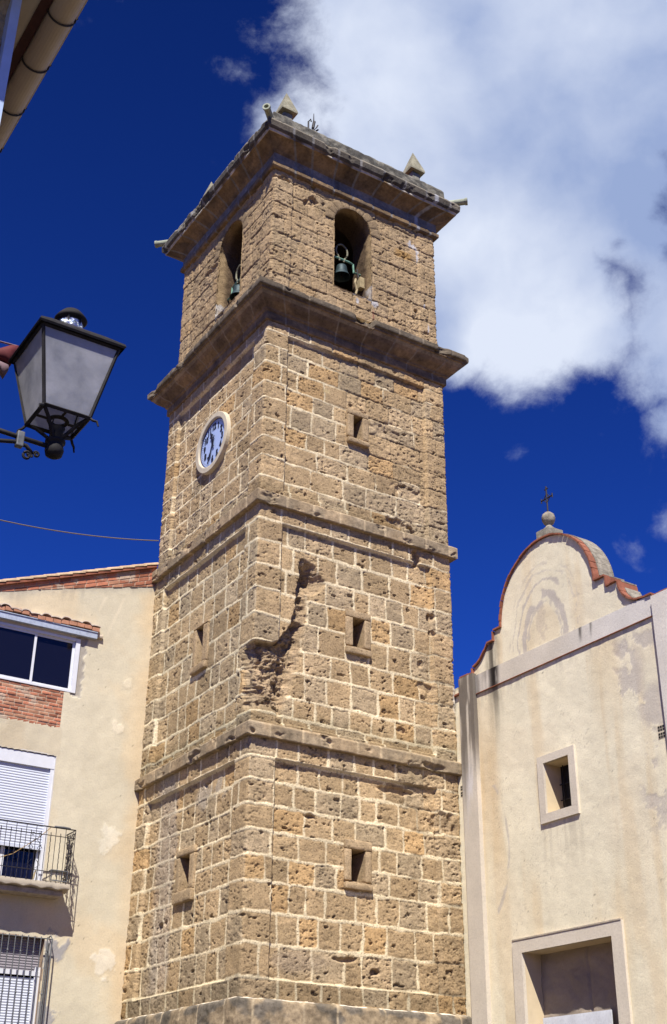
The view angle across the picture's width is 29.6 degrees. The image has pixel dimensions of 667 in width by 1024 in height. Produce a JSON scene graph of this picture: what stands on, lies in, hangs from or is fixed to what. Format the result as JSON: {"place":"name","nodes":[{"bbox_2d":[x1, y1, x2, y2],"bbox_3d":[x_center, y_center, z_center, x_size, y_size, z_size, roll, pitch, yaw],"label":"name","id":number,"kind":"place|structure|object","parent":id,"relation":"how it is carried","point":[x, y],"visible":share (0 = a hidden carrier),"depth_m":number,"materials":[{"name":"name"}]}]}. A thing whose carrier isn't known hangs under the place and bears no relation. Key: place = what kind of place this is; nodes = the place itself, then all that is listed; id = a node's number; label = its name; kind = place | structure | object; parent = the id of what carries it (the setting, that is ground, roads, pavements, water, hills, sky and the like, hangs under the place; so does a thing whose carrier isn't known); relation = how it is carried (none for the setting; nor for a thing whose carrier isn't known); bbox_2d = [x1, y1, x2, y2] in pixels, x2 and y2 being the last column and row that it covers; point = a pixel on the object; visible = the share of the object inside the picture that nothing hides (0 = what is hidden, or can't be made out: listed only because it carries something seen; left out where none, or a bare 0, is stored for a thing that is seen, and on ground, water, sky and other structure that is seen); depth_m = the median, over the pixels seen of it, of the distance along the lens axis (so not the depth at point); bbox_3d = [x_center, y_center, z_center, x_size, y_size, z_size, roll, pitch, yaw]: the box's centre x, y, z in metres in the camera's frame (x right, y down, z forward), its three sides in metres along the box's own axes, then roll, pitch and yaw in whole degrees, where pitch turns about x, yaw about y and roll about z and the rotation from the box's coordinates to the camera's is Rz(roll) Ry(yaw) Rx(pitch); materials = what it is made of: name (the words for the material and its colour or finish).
{"place":"outdoors","nodes":[
{"label":"outdoors","id":0,"kind":"place"},
{"bbox_2d":[0,0,87,152],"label":"corner house","id":1,"kind":"structure","parent":0,"point":[34,34],"depth_m":8.22,"materials":[{"name":"stone"}]},
{"bbox_2d":[0,341,18,378],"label":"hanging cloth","id":2,"kind":"object","parent":1,"relation":"hanging from","point":[6,353],"visible":0.86,"depth_m":7.23,"materials":[{"name":"red fabric"}]},
{"bbox_2d":[0,307,125,459],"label":"street lantern","id":3,"kind":"object","parent":1,"relation":"attached to","point":[63,361],"visible":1,"depth_m":6.89,"materials":[{"name":"black glass"}]},
{"bbox_2d":[0,562,158,1023],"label":"house","id":4,"kind":"structure","parent":0,"point":[75,648],"depth_m":26.87,"materials":[{"name":"paint"}]},
{"bbox_2d":[0,933,52,1023],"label":"barred window","id":5,"kind":"structure","parent":4,"relation":"in","point":[19,954],"depth_m":24.84,"materials":[{"name":"white metal"}]},
{"bbox_2d":[0,745,56,880],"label":"balcony window","id":6,"kind":"structure","parent":4,"relation":"in","point":[26,776],"depth_m":26.24,"materials":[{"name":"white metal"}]},
{"bbox_2d":[0,622,80,693],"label":"sliding window","id":7,"kind":"structure","parent":4,"relation":"in","point":[30,656],"depth_m":27.67,"materials":[{"name":"white metal"}]},
{"bbox_2d":[0,0,666,688],"label":"sky","id":8,"kind":"structure","parent":0,"point":[549,117],"materials":[{"name":"blue"}]},
{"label":"paving","id":9,"kind":"structure","parent":0,"visible":0},
{"bbox_2d":[114,93,471,1023],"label":"bell tower","id":10,"kind":"structure","parent":9,"relation":"on","point":[296,853],"depth_m":26.75,"materials":[{"name":"stone"}]},
{"bbox_2d":[0,520,158,540],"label":"overhead cable","id":11,"kind":"object","parent":10,"relation":"attached to","point":[78,533],"visible":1,"depth_m":29.31,"materials":[{"name":"brown plastic"}]},
{"bbox_2d":[172,844,197,905],"bbox_3d":[-2.744,7.210,24.958,0.575,1.076,0.812,17,-32,-29],"label":"slit window","id":12,"kind":"structure","parent":10,"relation":"in","point":[186,860],"depth_m":24.87,"materials":[{"name":"stone"}]},
{"bbox_2d":[189,619,209,675],"bbox_3d":[-2.669,2.964,27.120,0.575,1.102,0.694,17,-32,-28],"label":"slit window","id":13,"kind":"structure","parent":10,"relation":"in","point":[201,633],"depth_m":27.02,"materials":[{"name":"stone"}]},
{"bbox_2d":[227,264,240,300],"bbox_3d":[-2.368,-5.789,31.636,0.440,1.031,1.240,17,-32,-28],"label":"bell","id":14,"kind":"object","parent":10,"relation":"hanging from","point":[235,289],"visible":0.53,"depth_m":31.55,"materials":[{"name":"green metal"}]},
{"bbox_2d":[334,244,360,282],"bbox_3d":[0.203,-6.273,31.473,1.240,1.039,0.450,17,-32,-28],"label":"bell","id":15,"kind":"object","parent":10,"relation":"hanging from","point":[341,274],"visible":0.92,"depth_m":31.41,"materials":[{"name":"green metal"}]},
{"bbox_2d":[343,839,372,891],"bbox_3d":[0.343,6.871,24.382,0.643,0.953,0.622,17,-32,-28],"label":"slit window","id":16,"kind":"structure","parent":10,"relation":"in","point":[357,858],"depth_m":24.28,"materials":[{"name":"stone"}]},
{"bbox_2d":[346,408,369,448],"bbox_3d":[0.427,-1.820,28.923,0.591,0.902,0.622,17,-32,-28],"label":"slit window","id":17,"kind":"structure","parent":10,"relation":"in","point":[357,422],"depth_m":28.76,"materials":[{"name":"stone"}]},
{"bbox_2d":[345,609,371,657],"bbox_3d":[0.398,2.626,26.581,0.641,0.993,0.579,17,-32,-28],"label":"slit window","id":18,"kind":"structure","parent":10,"relation":"in","point":[357,624],"depth_m":26.47,"materials":[{"name":"stone"}]},
{"bbox_2d":[354,269,364,293],"bbox_3d":[0.626,-5.662,31.289,0.349,0.852,0.160,17,-32,-28],"label":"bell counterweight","id":19,"kind":"object","parent":10,"relation":"attached to","point":[359,286],"visible":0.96,"depth_m":31.26,"materials":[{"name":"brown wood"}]},
{"bbox_3d":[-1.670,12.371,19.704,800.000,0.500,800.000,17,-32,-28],"label":"ground","id":20,"kind":"structure","parent":0,"visible":0},
{"bbox_2d":[454,486,666,1023],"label":"church","id":21,"kind":"structure","parent":20,"relation":"on","point":[560,695],"depth_m":23.51,"materials":[{"name":"paint"}]},
{"bbox_2d":[536,745,580,824],"bbox_3d":[4.397,5.180,23.790,0.488,1.280,1.042,17,-32,-28],"label":"window","id":22,"kind":"structure","parent":21,"relation":"in","point":[559,799],"depth_m":23.94,"materials":[{"name":"paint"}]},
{"bbox_2d":[512,918,632,1023],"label":"doorway","id":23,"kind":"structure","parent":21,"relation":"in","point":[566,980],"depth_m":22.52,"materials":[{"name":"paint"}]}
]}

